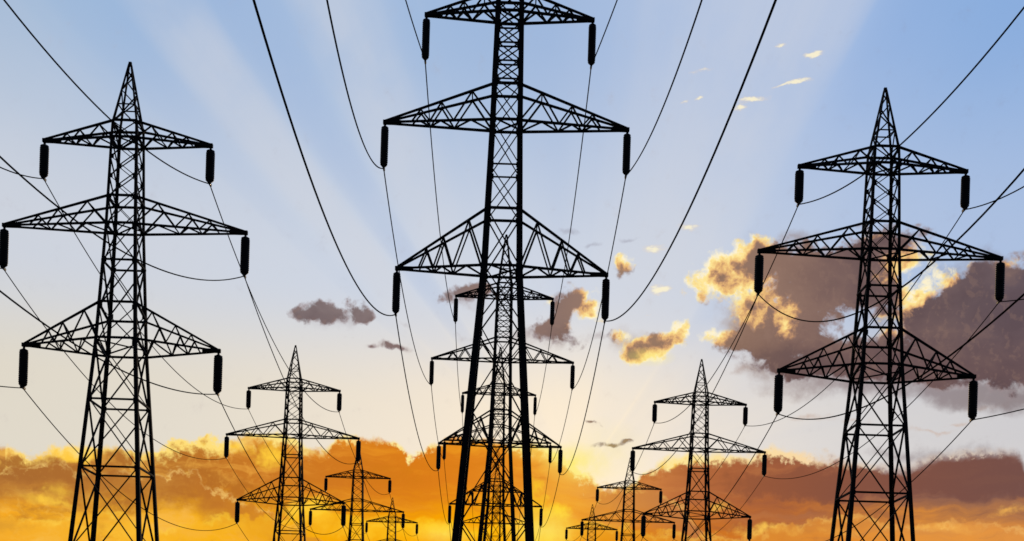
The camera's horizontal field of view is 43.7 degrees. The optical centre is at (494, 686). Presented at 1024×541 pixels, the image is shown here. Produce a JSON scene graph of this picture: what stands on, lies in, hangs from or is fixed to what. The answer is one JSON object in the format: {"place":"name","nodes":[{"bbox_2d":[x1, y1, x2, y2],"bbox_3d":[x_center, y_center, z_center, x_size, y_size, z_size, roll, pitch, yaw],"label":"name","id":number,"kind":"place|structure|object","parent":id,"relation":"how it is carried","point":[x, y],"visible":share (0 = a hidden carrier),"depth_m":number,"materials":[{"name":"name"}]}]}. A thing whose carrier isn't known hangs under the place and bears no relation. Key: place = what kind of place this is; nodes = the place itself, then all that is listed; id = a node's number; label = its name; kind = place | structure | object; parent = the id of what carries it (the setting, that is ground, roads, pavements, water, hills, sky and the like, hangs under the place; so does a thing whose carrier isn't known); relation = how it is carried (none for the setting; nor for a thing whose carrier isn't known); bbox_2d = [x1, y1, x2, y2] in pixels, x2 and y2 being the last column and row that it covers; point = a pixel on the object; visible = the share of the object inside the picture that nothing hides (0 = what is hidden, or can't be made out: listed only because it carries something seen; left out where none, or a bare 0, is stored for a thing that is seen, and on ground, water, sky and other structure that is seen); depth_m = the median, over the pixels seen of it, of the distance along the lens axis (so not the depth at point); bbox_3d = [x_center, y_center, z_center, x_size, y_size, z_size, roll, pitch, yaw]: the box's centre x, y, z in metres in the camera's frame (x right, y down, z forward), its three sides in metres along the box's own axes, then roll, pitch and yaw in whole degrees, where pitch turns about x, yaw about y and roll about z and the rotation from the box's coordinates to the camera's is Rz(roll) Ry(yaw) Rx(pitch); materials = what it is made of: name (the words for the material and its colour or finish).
{"place":"outdoors","nodes":[
{"label":"outdoors","id":0,"kind":"place"},
{"bbox_2d":[0,0,1023,540],"label":"sky","id":1,"kind":"structure","parent":0,"point":[820,70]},
{"label":"ground","id":2,"kind":"structure","parent":0,"visible":0},
{"bbox_2d":[0,62,249,540],"bbox_3d":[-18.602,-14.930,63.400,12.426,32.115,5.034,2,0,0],"label":"lattice pylon","id":3,"kind":"object","parent":2,"relation":"on","point":[106,233],"visible":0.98,"depth_m":63.21,"materials":[{"name":"metal"}]},
{"bbox_2d":[0,386,248,540],"bbox_3d":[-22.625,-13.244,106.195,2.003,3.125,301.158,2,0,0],"label":"conductor cable","id":4,"kind":"object","parent":3,"relation":"hanging from","point":[103,477],"visible":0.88,"depth_m":74.64,"materials":[{"name":"black metal"}]},
{"bbox_2d":[0,290,348,540],"bbox_3d":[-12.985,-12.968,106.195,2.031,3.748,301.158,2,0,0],"label":"conductor cable","id":5,"kind":"object","parent":3,"relation":"hanging from","point":[21,307],"visible":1,"depth_m":49.25,"materials":[{"name":"black metal"}]},
{"bbox_2d":[0,167,369,540],"bbox_3d":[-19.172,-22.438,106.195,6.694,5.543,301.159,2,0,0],"label":"conductor cable","id":6,"kind":"object","parent":3,"relation":"hanging from","point":[137,327],"visible":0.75,"depth_m":78.49,"materials":[{"name":"black metal"}]},
{"bbox_2d":[0,156,406,540],"bbox_3d":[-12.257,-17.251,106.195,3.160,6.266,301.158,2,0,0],"label":"conductor cable","id":7,"kind":"object","parent":3,"relation":"hanging from","point":[35,188],"visible":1,"depth_m":49.05,"materials":[{"name":"black metal"}]},
{"bbox_2d":[3,0,417,537],"bbox_3d":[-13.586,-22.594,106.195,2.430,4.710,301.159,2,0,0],"label":"conductor cable","id":8,"kind":"object","parent":3,"relation":"hanging from","point":[45,50],"visible":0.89,"depth_m":53.41,"materials":[{"name":"black metal"}]},
{"bbox_2d":[224,345,360,540],"bbox_3d":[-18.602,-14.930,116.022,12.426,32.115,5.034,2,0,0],"label":"lattice pylon","id":9,"kind":"object","parent":2,"relation":"on","point":[282,477],"visible":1,"depth_m":115.83,"materials":[{"name":"metal"}]},
{"bbox_2d":[0,268,318,540],"bbox_3d":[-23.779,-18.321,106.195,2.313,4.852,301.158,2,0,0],"label":"conductor cable","id":10,"kind":"object","parent":9,"relation":"hanging from","point":[118,410],"visible":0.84,"depth_m":83.27,"materials":[{"name":"black metal"}]},
{"bbox_2d":[308,456,404,540],"bbox_3d":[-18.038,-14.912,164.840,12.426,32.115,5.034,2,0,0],"label":"lattice pylon","id":11,"kind":"object","parent":2,"relation":"on","point":[362,501],"visible":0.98,"depth_m":164.63,"materials":[{"name":"metal"}]},
{"bbox_2d":[365,497,417,540],"bbox_3d":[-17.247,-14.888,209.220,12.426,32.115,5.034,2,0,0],"label":"lattice pylon","id":12,"kind":"object","parent":2,"relation":"on","point":[388,525],"visible":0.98,"depth_m":209.00,"materials":[{"name":"metal"}]},
{"bbox_2d":[464,463,523,540],"bbox_3d":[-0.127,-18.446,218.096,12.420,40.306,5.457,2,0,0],"label":"lattice pylon","id":13,"kind":"object","parent":2,"relation":"on","point":[499,513],"visible":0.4,"depth_m":217.63,"materials":[{"name":"metal"}]},
{"bbox_2d":[442,347,551,540],"bbox_3d":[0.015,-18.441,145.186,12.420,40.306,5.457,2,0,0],"label":"lattice pylon","id":14,"kind":"object","parent":2,"relation":"on","point":[488,501],"visible":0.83,"depth_m":144.81,"materials":[{"name":"metal"}]},
{"bbox_2d":[429,234,574,540],"bbox_3d":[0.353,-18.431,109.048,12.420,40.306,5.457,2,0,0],"label":"lattice pylon","id":15,"kind":"object","parent":2,"relation":"on","point":[539,296],"visible":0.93,"depth_m":108.69,"materials":[{"name":"metal"}]},
{"bbox_2d":[380,0,630,540],"bbox_3d":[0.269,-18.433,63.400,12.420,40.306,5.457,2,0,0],"label":"lattice pylon","id":16,"kind":"object","parent":2,"relation":"on","point":[484,276],"visible":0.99,"depth_m":63.01,"materials":[{"name":"metal"}]},
{"bbox_2d":[252,0,450,539],"bbox_3d":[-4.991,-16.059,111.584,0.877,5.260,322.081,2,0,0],"label":"conductor cable","id":17,"kind":"object","parent":16,"relation":"hanging from","point":[276,75],"visible":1,"depth_m":34.36,"materials":[{"name":"black metal"}]},
{"bbox_2d":[326,0,452,530],"bbox_3d":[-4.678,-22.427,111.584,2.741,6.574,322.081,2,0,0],"label":"conductor cable","id":18,"kind":"object","parent":16,"relation":"hanging from","point":[327,2],"visible":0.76,"depth_m":56.07,"materials":[{"name":"black metal"}]},
{"bbox_2d":[405,0,474,537],"bbox_3d":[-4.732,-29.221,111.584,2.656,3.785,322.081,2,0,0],"label":"conductor cable","id":19,"kind":"object","parent":16,"relation":"hanging from","point":[436,198],"visible":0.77,"depth_m":74.12,"materials":[{"name":"black metal"}]},
{"bbox_2d":[517,0,617,537],"bbox_3d":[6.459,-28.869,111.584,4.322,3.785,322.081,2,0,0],"label":"conductor cable","id":20,"kind":"object","parent":16,"relation":"hanging from","point":[575,191],"visible":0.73,"depth_m":72.98,"materials":[{"name":"black metal"}]},
{"bbox_2d":[535,0,702,539],"bbox_3d":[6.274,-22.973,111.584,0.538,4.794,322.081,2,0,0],"label":"conductor cable","id":21,"kind":"object","parent":16,"relation":"hanging from","point":[623,192],"visible":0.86,"depth_m":58.79,"materials":[{"name":"black metal"}]},
{"bbox_2d":[539,0,776,536],"bbox_3d":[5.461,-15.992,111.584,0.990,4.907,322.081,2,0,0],"label":"conductor cable","id":22,"kind":"object","parent":16,"relation":"hanging from","point":[745,77],"visible":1,"depth_m":34.47,"materials":[{"name":"black metal"}]},
{"bbox_2d":[565,504,617,540],"bbox_3d":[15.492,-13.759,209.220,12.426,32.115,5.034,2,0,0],"label":"lattice pylon","id":23,"kind":"object","parent":2,"relation":"on","point":[595,528],"visible":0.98,"depth_m":209.04,"materials":[{"name":"metal"}]},
{"bbox_2d":[580,459,675,540],"bbox_3d":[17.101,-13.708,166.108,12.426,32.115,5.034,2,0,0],"label":"lattice pylon","id":24,"kind":"object","parent":2,"relation":"on","point":[633,522],"visible":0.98,"depth_m":165.90,"materials":[{"name":"metal"}]},
{"bbox_2d":[630,359,766,540],"bbox_3d":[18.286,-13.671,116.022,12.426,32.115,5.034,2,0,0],"label":"lattice pylon","id":25,"kind":"object","parent":2,"relation":"on","point":[690,450],"visible":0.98,"depth_m":115.83,"materials":[{"name":"metal"}]},
{"bbox_2d":[754,87,1004,540],"bbox_3d":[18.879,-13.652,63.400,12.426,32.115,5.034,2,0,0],"label":"lattice pylon","id":26,"kind":"object","parent":2,"relation":"on","point":[899,248],"visible":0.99,"depth_m":63.20,"materials":[{"name":"metal"}]},
{"bbox_2d":[567,7,1023,540],"bbox_3d":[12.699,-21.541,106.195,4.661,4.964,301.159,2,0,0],"label":"conductor cable","id":27,"kind":"object","parent":26,"relation":"hanging from","point":[974,67],"visible":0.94,"depth_m":50.27,"materials":[{"name":"black metal"}]},
{"bbox_2d":[580,168,1023,540],"bbox_3d":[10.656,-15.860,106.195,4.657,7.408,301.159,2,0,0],"label":"conductor cable","id":28,"kind":"object","parent":26,"relation":"hanging from","point":[976,221],"visible":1,"depth_m":42.65,"materials":[{"name":"black metal"}]},
{"bbox_2d":[636,186,1023,537],"bbox_3d":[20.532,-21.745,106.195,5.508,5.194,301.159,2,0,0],"label":"conductor cable","id":29,"kind":"object","parent":26,"relation":"hanging from","point":[879,329],"visible":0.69,"depth_m":73.44,"materials":[{"name":"black metal"}]},
{"bbox_2d":[641,293,1023,540],"bbox_3d":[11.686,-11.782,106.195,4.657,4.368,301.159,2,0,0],"label":"conductor cable","id":30,"kind":"object","parent":26,"relation":"hanging from","point":[986,326],"visible":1,"depth_m":42.39,"materials":[{"name":"black metal"}]},
{"bbox_2d":[673,299,1023,540],"bbox_3d":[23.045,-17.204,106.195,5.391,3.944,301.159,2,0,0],"label":"conductor cable","id":31,"kind":"object","parent":26,"relation":"hanging from","point":[893,420],"visible":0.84,"depth_m":77.25,"materials":[{"name":"black metal"}]},
{"bbox_2d":[826,409,1023,540],"bbox_3d":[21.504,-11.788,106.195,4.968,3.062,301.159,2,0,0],"label":"conductor cable","id":32,"kind":"object","parent":26,"relation":"hanging from","point":[935,459],"visible":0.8,"depth_m":67.83,"materials":[{"name":"black metal"}]}
]}

